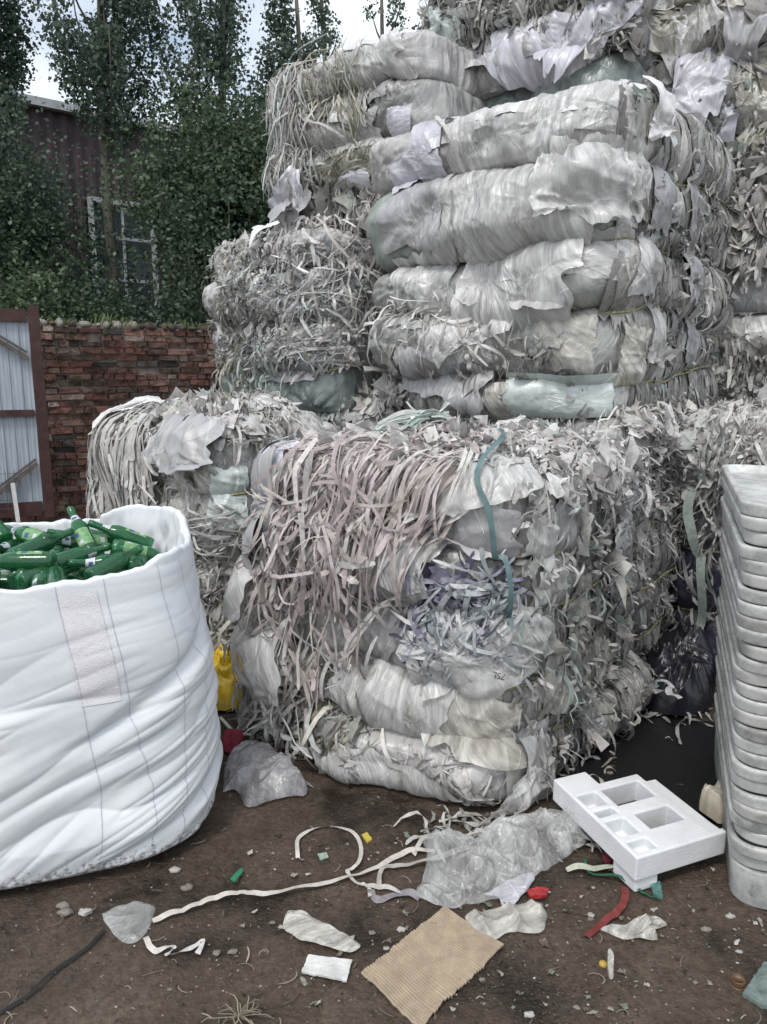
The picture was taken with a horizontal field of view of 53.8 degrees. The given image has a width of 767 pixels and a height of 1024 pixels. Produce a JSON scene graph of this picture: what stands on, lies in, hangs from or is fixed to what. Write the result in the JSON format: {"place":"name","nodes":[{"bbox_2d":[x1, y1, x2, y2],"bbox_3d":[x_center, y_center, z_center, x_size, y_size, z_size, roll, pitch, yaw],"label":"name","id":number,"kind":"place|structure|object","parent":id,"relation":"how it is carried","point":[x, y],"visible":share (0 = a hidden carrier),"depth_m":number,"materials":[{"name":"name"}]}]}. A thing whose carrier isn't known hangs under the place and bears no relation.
{"place":"outdoors","nodes":[
{"label":"outdoors","id":0,"kind":"place"},
{"bbox_2d":[10,93,239,324],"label":"warehouse","id":1,"kind":"structure","parent":0,"point":[64,119],"depth_m":11.93,"materials":[{"name":"brown metal"}]},
{"bbox_2d":[93,202,153,322],"bbox_3d":[-4.264,-3.863,12.459,1.000,2.300,0.020,-8,13,-37],"label":"window pane","id":2,"kind":"structure","parent":1,"relation":"in","point":[101,221],"depth_m":12.46,"materials":[{"name":"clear glass"}]},
{"bbox_2d":[87,196,160,324],"bbox_3d":[-4.226,-3.855,12.411,1.070,2.373,0.072,-8,13,-37],"label":"window frame","id":3,"kind":"structure","parent":1,"relation":"in","point":[89,201],"depth_m":12.30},
{"bbox_2d":[0,0,427,125],"label":"sky","id":4,"kind":"structure","parent":0,"point":[349,12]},
{"bbox_2d":[0,673,766,1023],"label":"ground","id":5,"kind":"structure","parent":0,"point":[240,831],"depth_m":2.22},
{"bbox_2d":[0,305,54,522],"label":"metal gate","id":6,"kind":"structure","parent":5,"relation":"on","point":[22,487],"depth_m":6.38,"materials":[{"name":"metal"}]},
{"bbox_2d":[0,167,71,309],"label":"shrub","id":7,"kind":"object","parent":5,"relation":"on","point":[9,254],"visible":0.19,"depth_m":8.16,"materials":[{"name":"green plant"}]},
{"bbox_2d":[0,0,78,287],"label":"poplar tree","id":8,"kind":"object","parent":5,"relation":"on","point":[10,26],"visible":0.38,"depth_m":8.86,"materials":[{"name":"green plant"}]},
{"bbox_2d":[0,929,104,1013],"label":"cable","id":9,"kind":"object","parent":5,"relation":"on","point":[42,980],"visible":1,"depth_m":2.03,"materials":[{"name":"plastic"}]},
{"bbox_2d":[0,52,116,301],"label":"shrub","id":10,"kind":"object","parent":5,"relation":"on","point":[11,172],"visible":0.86,"depth_m":8.31,"materials":[{"name":"green plant"}]},
{"bbox_2d":[0,196,142,325],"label":"shrub","id":11,"kind":"object","parent":5,"relation":"on","point":[28,281],"visible":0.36,"depth_m":8.08,"materials":[{"name":"green plant"}]},
{"bbox_2d":[0,153,161,318],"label":"shrub","id":12,"kind":"object","parent":5,"relation":"on","point":[91,255],"visible":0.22,"depth_m":9.00,"materials":[{"name":"green plant"}]},
{"bbox_2d":[24,0,174,313],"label":"poplar tree","id":13,"kind":"object","parent":5,"relation":"on","point":[104,48],"visible":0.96,"depth_m":8.82,"materials":[{"name":"green plant"}]},
{"bbox_2d":[3,237,205,327],"bbox_3d":[-3.201,-1.604,8.922,2.937,3.140,2.700,0,10,0],"label":"shrub","id":14,"kind":"object","parent":5,"relation":"on","point":[126,308],"visible":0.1,"depth_m":8.50,"materials":[{"name":"green plant"}]},
{"bbox_2d":[0,504,222,889],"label":"bulk bag","id":15,"kind":"object","parent":5,"relation":"on","point":[111,750],"visible":0.94,"depth_m":2.35,"materials":[{"name":"white fabric"}]},
{"bbox_2d":[13,568,30,579],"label":"glass bottle","id":16,"kind":"object","parent":15,"relation":"in","point":[19,570],"visible":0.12,"depth_m":2.48,"materials":[{"name":"green"}]},
{"bbox_2d":[13,565,80,589],"bbox_3d":[-1.107,0.209,2.512,0.066,0.066,0.253,30,18,15],"label":"glass bottle","id":17,"kind":"object","parent":16,"relation":"on","point":[22,581],"visible":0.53,"depth_m":2.40,"materials":[{"name":"green"}]},
{"bbox_2d":[45,561,66,583],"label":"glass bottle","id":18,"kind":"object","parent":15,"relation":"in","point":[56,572],"visible":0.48,"depth_m":2.39,"materials":[{"name":"green"}]},
{"bbox_2d":[56,543,111,567],"bbox_3d":[-1.065,0.157,2.600,0.253,0.066,0.066,-20,6,-28],"label":"glass bottle","id":19,"kind":"object","parent":15,"relation":"in","point":[63,557],"visible":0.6,"depth_m":2.59,"materials":[{"name":"green"}]},
{"bbox_2d":[0,317,225,522],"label":"brick wall","id":20,"kind":"structure","parent":5,"relation":"on","point":[93,372],"depth_m":7.23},
{"bbox_2d":[41,313,210,327],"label":"wall weeds","id":21,"kind":"object","parent":20,"relation":"on","point":[108,319],"depth_m":7.23,"materials":[{"name":"green plant"}]},
{"bbox_2d":[143,936,204,955],"bbox_3d":[-0.599,1.222,2.126,0.185,0.016,0.072,1,10,5],"label":"plastic tape","id":22,"kind":"object","parent":5,"relation":"on","point":[151,947],"visible":1,"depth_m":2.12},
{"bbox_2d":[76,74,272,326],"bbox_3d":[-1.849,-2.473,8.805,3.085,4.892,2.585,6,12,30],"label":"shrub","id":23,"kind":"object","parent":5,"relation":"on","point":[207,244],"visible":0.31,"depth_m":8.40,"materials":[{"name":"green plant"}]},
{"bbox_2d":[64,41,290,318],"bbox_3d":[-2.199,-2.805,9.418,2.955,5.321,2.913,10,14,42],"label":"shrub","id":24,"kind":"object","parent":5,"relation":"on","point":[144,188],"visible":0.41,"depth_m":8.67,"materials":[{"name":"green plant"}]},
{"bbox_2d":[129,0,277,325],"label":"poplar tree","id":25,"kind":"object","parent":5,"relation":"on","point":[224,14],"visible":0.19,"depth_m":8.96,"materials":[{"name":"green plant"}]},
{"bbox_2d":[131,59,284,326],"bbox_3d":[-1.253,-2.668,9.140,3.478,5.155,2.590,0,10,0],"label":"shrub","id":26,"kind":"object","parent":5,"relation":"on","point":[246,174],"visible":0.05,"depth_m":8.52,"materials":[{"name":"green plant"}]},
{"bbox_2d":[85,379,343,650],"bbox_3d":[-1.032,0.001,4.458,1.489,1.593,1.152,7,13,35],"label":"plastic bale","id":27,"kind":"object","parent":5,"relation":"on","point":[190,455],"visible":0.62,"depth_m":3.92,"materials":[{"name":"plastic"}]},
{"bbox_2d":[93,33,338,273],"bbox_3d":[-1.693,-2.948,9.435,3.598,5.598,2.508,0,10,0],"label":"shrub","id":28,"kind":"object","parent":5,"relation":"on","point":[250,146],"visible":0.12,"depth_m":8.70,"materials":[{"name":"green plant"}]},
{"bbox_2d":[213,644,242,710],"bbox_3d":[-0.848,0.784,3.912,0.287,0.221,0.701,-3,11,-14],"label":"plastic bag","id":29,"kind":"object","parent":5,"relation":"on","point":[224,672],"visible":0.41,"depth_m":3.65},
{"bbox_2d":[222,728,243,753],"bbox_3d":[-0.657,0.976,3.287,0.106,0.072,0.189,0,10,0],"label":"cloth rag","id":30,"kind":"object","parent":5,"relation":"on","point":[232,739],"visible":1,"depth_m":3.24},
{"bbox_2d":[202,993,273,1023],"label":"dry weed","id":31,"kind":"object","parent":5,"relation":"on","point":[241,1016],"visible":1,"depth_m":1.90,"materials":[{"name":"beige plant"}]},
{"bbox_2d":[223,739,307,806],"bbox_3d":[-0.518,1.013,3.040,0.304,0.089,0.489,-5,12,-26],"label":"plastic film","id":32,"kind":"object","parent":5,"relation":"on","point":[276,774],"visible":1,"depth_m":2.93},
{"bbox_2d":[253,0,329,143],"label":"poplar tree","id":33,"kind":"object","parent":5,"relation":"on","point":[283,32],"visible":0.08,"depth_m":9.57,"materials":[{"name":"green plant"}]},
{"bbox_2d":[152,847,434,922],"bbox_3d":[-0.255,1.171,2.396,0.921,0.014,0.074,-4,11,-20],"label":"plastic tape","id":34,"kind":"object","parent":5,"relation":"on","point":[389,859],"visible":1,"depth_m":2.35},
{"bbox_2d":[295,0,342,66],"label":"poplar tree","id":35,"kind":"object","parent":5,"relation":"on","point":[322,18],"visible":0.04,"depth_m":10.39,"materials":[{"name":"green plant"}]},
{"bbox_2d":[283,910,360,951],"bbox_3d":[-0.192,1.207,2.178,0.267,0.022,0.090,7,13,35],"label":"plastic film","id":36,"kind":"object","parent":5,"relation":"on","point":[302,925],"visible":1,"depth_m":2.17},
{"bbox_2d":[302,954,352,982],"bbox_3d":[-0.155,1.240,2.056,0.129,0.006,0.077,2,11,10],"label":"paper packet","id":37,"kind":"object","parent":5,"relation":"on","point":[334,968],"visible":1,"depth_m":2.05},
{"bbox_2d":[295,826,371,896],"bbox_3d":[-0.175,1.150,2.506,0.229,0.016,0.396,-2,11,-9],"label":"plastic tape","id":38,"kind":"object","parent":5,"relation":"on","point":[359,841],"visible":1,"depth_m":2.56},
{"bbox_2d":[304,373,404,430],"bbox_3d":[-0.191,-0.229,5.486,1.735,1.672,1.715,9,14,40],"label":"plastic bale","id":39,"kind":"object","parent":5,"relation":"on","point":[366,407],"visible":0.12,"depth_m":4.63},
{"bbox_2d":[201,213,387,412],"bbox_3d":[-0.513,-1.299,5.099,1.438,1.292,1.134,9,14,41],"label":"plastic bale","id":40,"kind":"object","parent":39,"relation":"on","point":[286,311],"visible":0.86,"depth_m":4.66,"materials":[{"name":"plastic"}]},
{"bbox_2d":[260,27,488,239],"bbox_3d":[0.011,-2.434,5.240,1.585,1.500,1.544,10,14,43],"label":"plastic bale","id":41,"kind":"object","parent":40,"relation":"on","point":[335,116],"visible":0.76,"depth_m":4.72},
{"bbox_2d":[0,784,765,1023],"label":"grit","id":42,"kind":"object","parent":5,"relation":"on","point":[506,965],"visible":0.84,"depth_m":2.08,"materials":[{"name":"gravel"}]},
{"bbox_2d":[0,813,766,1023],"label":"straw bits","id":43,"kind":"object","parent":5,"relation":"on","point":[9,1013],"visible":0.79,"depth_m":2.05,"materials":[{"name":"beige plant"}]},
{"bbox_2d":[362,0,409,38],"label":"poplar tree","id":44,"kind":"object","parent":5,"relation":"on","point":[380,11],"visible":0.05,"depth_m":10.80,"materials":[{"name":"green plant"}]},
{"bbox_2d":[367,888,420,902],"bbox_3d":[0.032,1.180,2.334,0.167,0.024,0.053,0,10,0],"label":"plastic tape","id":45,"kind":"object","parent":5,"relation":"on","point":[413,893],"visible":1,"depth_m":2.33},
{"bbox_2d":[376,845,474,884],"bbox_3d":[0.126,1.151,2.503,0.388,0.020,0.082,-6,12,-31],"label":"plastic tape","id":46,"kind":"object","parent":5,"relation":"on","point":[453,851],"visible":1,"depth_m":2.50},
{"bbox_2d":[361,905,502,1023],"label":"cardboard piece","id":47,"kind":"object","parent":5,"relation":"on","point":[414,976],"visible":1,"depth_m":2.06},
{"bbox_2d":[223,394,668,815],"bbox_3d":[0.286,0.250,3.440,1.666,1.552,1.688,8,13,36],"label":"plastic bale","id":48,"kind":"object","parent":5,"relation":"on","point":[442,609],"visible":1,"depth_m":2.89,"materials":[{"name":"plastic"}]},
{"bbox_2d":[224,687,716,862],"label":"fallen strips","id":49,"kind":"object","parent":5,"relation":"on","point":[477,829],"visible":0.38,"depth_m":2.68,"materials":[{"name":"plastic"}]},
{"bbox_2d":[228,830,764,1019],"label":"litter bits","id":50,"kind":"object","parent":5,"relation":"on","point":[543,942],"visible":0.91,"depth_m":2.18,"materials":[{"name":"plastic"}]},
{"bbox_2d":[424,808,574,902],"bbox_3d":[0.401,1.105,2.511,0.706,0.105,0.363,-3,11,-18],"label":"plastic film","id":51,"kind":"object","parent":5,"relation":"on","point":[508,846],"visible":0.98,"depth_m":2.54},
{"bbox_2d":[465,899,546,938],"bbox_3d":[0.368,1.186,2.223,0.246,0.047,0.118,-2,11,-9],"label":"plastic film","id":52,"kind":"object","parent":5,"relation":"on","point":[530,916],"visible":1,"depth_m":2.21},
{"bbox_2d":[483,872,534,904],"bbox_3d":[0.418,1.176,2.367,0.206,0.018,0.090,-7,13,-34],"label":"paper sheet","id":53,"kind":"object","parent":5,"relation":"on","point":[513,891],"visible":0.98,"depth_m":2.36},
{"bbox_2d":[404,379,716,661],"bbox_3d":[1.071,-0.019,4.596,1.653,1.584,1.525,8,13,38],"label":"plastic bale","id":54,"kind":"object","parent":5,"relation":"on","point":[657,429],"visible":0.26,"depth_m":3.86,"materials":[{"name":"plastic"}]},
{"bbox_2d":[357,75,739,421],"bbox_3d":[0.986,-1.395,4.516,1.834,1.764,2.072,9,14,41],"label":"plastic bale","id":55,"kind":"object","parent":54,"relation":"on","point":[581,232],"visible":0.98,"depth_m":3.76,"materials":[{"name":"plastic"}]},
{"bbox_2d":[411,0,661,108],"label":"plastic bale","id":56,"kind":"object","parent":55,"relation":"on","point":[522,50],"visible":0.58,"depth_m":4.45,"materials":[{"name":"grey"}]},
{"bbox_2d":[566,863,613,871],"bbox_3d":[0.683,1.156,2.459,0.177,0.017,0.028,0,10,0],"label":"plastic strap","id":57,"kind":"object","parent":5,"relation":"on","point":[574,866],"visible":0.89,"depth_m":2.46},
{"bbox_2d":[583,886,628,937],"bbox_3d":[0.682,1.196,2.262,0.050,0.011,0.286,8,13,39],"label":"plastic strap","id":58,"kind":"object","parent":5,"relation":"on","point":[618,909],"visible":1,"depth_m":2.25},
{"bbox_2d":[600,913,666,939],"bbox_3d":[0.734,1.201,2.183,0.202,0.031,0.083,-3,11,-13],"label":"plastic film","id":59,"kind":"object","parent":5,"relation":"on","point":[645,926],"visible":1,"depth_m":2.18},
{"bbox_2d":[553,772,725,891],"bbox_3d":[0.863,1.065,2.601,0.360,0.159,0.458,-4,11,-21],"label":"foam block","id":60,"kind":"object","parent":5,"relation":"on","point":[649,834],"depth_m":2.51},
{"bbox_2d":[571,710,716,822],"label":"puddle","id":61,"kind":"object","parent":5,"relation":"on","point":[648,751],"visible":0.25,"depth_m":3.19,"materials":[{"name":"black liquid"}]},
{"bbox_2d":[699,780,722,823],"bbox_3d":[1.231,1.042,2.806,0.101,0.113,0.248,5,12,26],"label":"plastic film","id":62,"kind":"object","parent":61,"relation":"on","point":[711,802],"visible":0.74,"depth_m":2.73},
{"bbox_2d":[646,618,714,715],"bbox_3d":[1.526,0.738,3.886,0.352,0.319,0.825,5,11,24],"label":"plastic bag","id":63,"kind":"object","parent":5,"relation":"on","point":[683,651],"visible":0.91,"depth_m":3.61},
{"bbox_2d":[664,384,766,676],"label":"plastic bale","id":64,"kind":"object","parent":5,"relation":"on","point":[733,431],"visible":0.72,"depth_m":3.94,"materials":[{"name":"plastic"}]},
{"bbox_2d":[712,119,766,403],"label":"plastic bale","id":65,"kind":"object","parent":64,"relation":"on","point":[742,348],"visible":0.55,"depth_m":4.46,"materials":[{"name":"plastic"}]},
{"bbox_2d":[613,0,766,155],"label":"plastic bale","id":66,"kind":"object","parent":65,"relation":"on","point":[711,66],"visible":0.52,"depth_m":4.36},
{"bbox_2d":[714,733,766,909],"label":"plastic tray","id":67,"kind":"object","parent":5,"relation":"on","point":[747,885],"visible":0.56,"depth_m":2.31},
{"bbox_2d":[715,730,766,871],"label":"plastic tray","id":68,"kind":"object","parent":67,"relation":"on","point":[747,861],"visible":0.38,"depth_m":2.31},
{"bbox_2d":[714,712,766,861],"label":"plastic tray","id":69,"kind":"object","parent":68,"relation":"on","point":[744,847],"visible":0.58,"depth_m":2.32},
{"bbox_2d":[733,822,766,845],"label":"plastic tray","id":70,"kind":"object","parent":69,"relation":"on","point":[757,838],"visible":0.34,"depth_m":2.27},
{"bbox_2d":[714,692,766,834],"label":"plastic tray","id":71,"kind":"object","parent":70,"relation":"on","point":[736,818],"visible":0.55,"depth_m":2.35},
{"bbox_2d":[716,688,766,823],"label":"plastic tray","id":72,"kind":"object","parent":71,"relation":"on","point":[751,813],"visible":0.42,"depth_m":2.25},
{"bbox_2d":[716,675,766,810],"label":"plastic tray","id":73,"kind":"object","parent":72,"relation":"on","point":[749,798],"visible":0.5,"depth_m":2.27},
{"bbox_2d":[716,672,766,794],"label":"plastic tray","id":74,"kind":"object","parent":73,"relation":"on","point":[748,785],"visible":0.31,"depth_m":2.27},
{"bbox_2d":[715,655,766,783],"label":"plastic tray","id":75,"kind":"object","parent":74,"relation":"on","point":[747,771],"visible":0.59,"depth_m":2.30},
{"bbox_2d":[733,742,766,769],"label":"plastic tray","id":76,"kind":"object","parent":75,"relation":"on","point":[753,759],"visible":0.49,"depth_m":2.23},
{"bbox_2d":[716,636,766,755],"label":"plastic tray","id":77,"kind":"object","parent":76,"relation":"on","point":[748,745],"visible":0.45,"depth_m":2.27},
{"bbox_2d":[732,716,766,744],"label":"plastic tray","id":78,"kind":"object","parent":77,"relation":"on","point":[753,734],"visible":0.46,"depth_m":2.22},
{"bbox_2d":[715,615,766,728],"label":"plastic tray","id":79,"kind":"object","parent":78,"relation":"on","point":[748,718],"visible":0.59,"depth_m":2.26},
{"bbox_2d":[718,610,766,715],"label":"plastic tray","id":80,"kind":"object","parent":79,"relation":"on","point":[741,702],"visible":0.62,"depth_m":2.24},
{"bbox_2d":[717,596,766,702],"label":"plastic tray","id":81,"kind":"object","parent":80,"relation":"on","point":[753,692],"visible":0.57,"depth_m":2.22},
{"bbox_2d":[719,586,766,686],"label":"plastic tray","id":82,"kind":"object","parent":81,"relation":"on","point":[739,673],"visible":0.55,"depth_m":2.26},
{"bbox_2d":[721,578,766,675],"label":"plastic tray","id":83,"kind":"object","parent":82,"relation":"on","point":[748,664],"visible":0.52,"depth_m":2.23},
{"bbox_2d":[738,638,766,661],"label":"plastic tray","id":84,"kind":"object","parent":83,"relation":"on","point":[756,652],"visible":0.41,"depth_m":2.18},
{"bbox_2d":[719,557,766,646],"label":"plastic tray","id":85,"kind":"object","parent":84,"relation":"on","point":[751,637],"visible":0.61,"depth_m":2.20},
{"bbox_2d":[720,548,766,632],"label":"plastic tray","id":86,"kind":"object","parent":85,"relation":"on","point":[751,623],"visible":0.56,"depth_m":2.19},
{"bbox_2d":[719,537,766,619],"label":"plastic tray","id":87,"kind":"object","parent":86,"relation":"on","point":[752,610],"visible":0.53,"depth_m":2.19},
{"bbox_2d":[721,527,766,605],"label":"plastic tray","id":88,"kind":"object","parent":87,"relation":"on","point":[745,592],"visible":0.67,"depth_m":2.21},
{"bbox_2d":[722,517,766,589],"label":"plastic tray","id":89,"kind":"object","parent":88,"relation":"on","point":[754,580],"visible":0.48,"depth_m":2.18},
{"bbox_2d":[722,510,766,575],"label":"plastic tray","id":90,"kind":"object","parent":89,"relation":"on","point":[754,567],"visible":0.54,"depth_m":2.16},
{"bbox_2d":[720,495,766,561],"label":"plastic tray","id":91,"kind":"object","parent":90,"relation":"on","point":[746,550],"visible":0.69,"depth_m":2.24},
{"bbox_2d":[724,491,766,546],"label":"plastic tray","id":92,"kind":"object","parent":91,"relation":"on","point":[755,538],"visible":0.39,"depth_m":2.15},
{"bbox_2d":[721,476,766,532],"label":"plastic tray","id":93,"kind":"object","parent":92,"relation":"on","point":[753,523],"visible":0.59,"depth_m":2.16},
{"bbox_2d":[722,464,766,517],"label":"plastic tray","id":94,"kind":"object","parent":93,"relation":"on","point":[747,485],"visible":1,"depth_m":2.59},
{"bbox_2d":[742,962,766,1008],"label":"fragment","id":95,"kind":"object","parent":5,"relation":"on","point":[755,992],"visible":1,"depth_m":1.97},
{"label":"glass bottle","id":96,"kind":"object","parent":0,"visible":0},
{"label":"glass bottle","id":97,"kind":"object","parent":96,"relation":"on","visible":0},
{"label":"glass bottle","id":98,"kind":"object","parent":97,"relation":"on","visible":0},
{"bbox_2d":[119,555,144,572],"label":"glass bottle","id":99,"kind":"object","parent":98,"relation":"on","point":[135,561],"visible":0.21,"depth_m":2.56,"materials":[{"name":"green"}]},
{"bbox_2d":[68,554,146,567],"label":"glass bottle","id":100,"kind":"object","parent":99,"relation":"on","point":[87,563],"visible":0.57,"depth_m":2.55,"materials":[{"name":"green"}]},
{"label":"glass bottle","id":101,"kind":"object","parent":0,"visible":0},
{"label":"glass bottle","id":102,"kind":"object","parent":101,"relation":"on","visible":0},
{"bbox_2d":[110,539,160,561],"bbox_3d":[-0.843,0.158,2.703,0.253,0.066,0.066,17,28,-23],"label":"glass bottle","id":103,"kind":"object","parent":102,"relation":"on","point":[118,545],"visible":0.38,"depth_m":2.66,"materials":[{"name":"green"}]},
{"label":"glass bottle","id":104,"kind":"object","parent":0,"visible":0},
{"label":"glass bottle","id":105,"kind":"object","parent":104,"relation":"on","visible":0},
{"bbox_2d":[83,545,143,579],"bbox_3d":[-0.897,0.171,2.538,0.066,0.066,0.253,3,22,23],"label":"glass bottle","id":106,"kind":"object","parent":105,"relation":"on","point":[116,562],"visible":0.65,"depth_m":2.49,"materials":[{"name":"green"}]},
{"label":"glass bottle","id":107,"kind":"object","parent":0,"visible":0},
{"bbox_2d":[0,573,7,588],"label":"glass bottle","id":108,"kind":"object","parent":107,"relation":"on","point":[3,579],"visible":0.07,"depth_m":2.58,"materials":[{"name":"green"}]},
{"bbox_2d":[7,570,15,587],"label":"glass bottle","id":109,"kind":"object","parent":108,"relation":"on","point":[10,575],"visible":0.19,"depth_m":2.48,"materials":[{"name":"green"}]},
{"bbox_2d":[0,551,56,570],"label":"glass bottle","id":110,"kind":"object","parent":109,"relation":"on","point":[14,560],"visible":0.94,"depth_m":2.48,"materials":[{"name":"green"}]},
{"bbox_2d":[7,528,73,551],"bbox_3d":[-1.245,0.117,2.763,0.066,0.067,0.253,37,36,14],"label":"glass bottle","id":111,"kind":"object","parent":109,"relation":"on","point":[39,543],"visible":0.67,"depth_m":2.73,"materials":[{"name":"green"}]},
{"bbox_2d":[6,525,55,549],"bbox_3d":[-1.328,0.087,2.818,0.253,0.067,0.066,13,48,26],"label":"glass bottle","id":112,"kind":"object","parent":111,"relation":"on","point":[21,534],"visible":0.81,"depth_m":2.78,"materials":[{"name":"green"}]},
{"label":"glass bottle","id":113,"kind":"object","parent":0,"visible":0},
{"bbox_2d":[79,567,86,576],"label":"glass bottle","id":114,"kind":"object","parent":113,"relation":"on","point":[82,570],"visible":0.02,"depth_m":2.75,"materials":[{"name":"green"}]},
{"bbox_2d":[66,506,98,556],"bbox_3d":[-1.159,0.073,2.895,0.066,0.066,0.253,-30,60,-14],"label":"glass bottle","id":115,"kind":"object","parent":114,"relation":"on","point":[83,536],"visible":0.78,"depth_m":2.86,"materials":[{"name":"green"}]},
{"label":"glass bottle","id":116,"kind":"object","parent":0,"visible":0},
{"bbox_2d":[57,534,112,548],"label":"glass bottle","id":117,"kind":"object","parent":116,"relation":"on","point":[70,541],"visible":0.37,"depth_m":2.87,"materials":[{"name":"green"}]},
{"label":"glass bottle","id":118,"kind":"object","parent":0,"visible":0},
{"label":"glass bottle","id":119,"kind":"object","parent":118,"relation":"on","visible":0},
{"bbox_2d":[88,519,153,546],"bbox_3d":[-1.023,0.088,2.942,0.253,0.066,0.066,23,-20,-12],"label":"glass bottle","id":120,"kind":"object","parent":119,"relation":"on","point":[113,532],"visible":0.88,"depth_m":2.92,"materials":[{"name":"green"}]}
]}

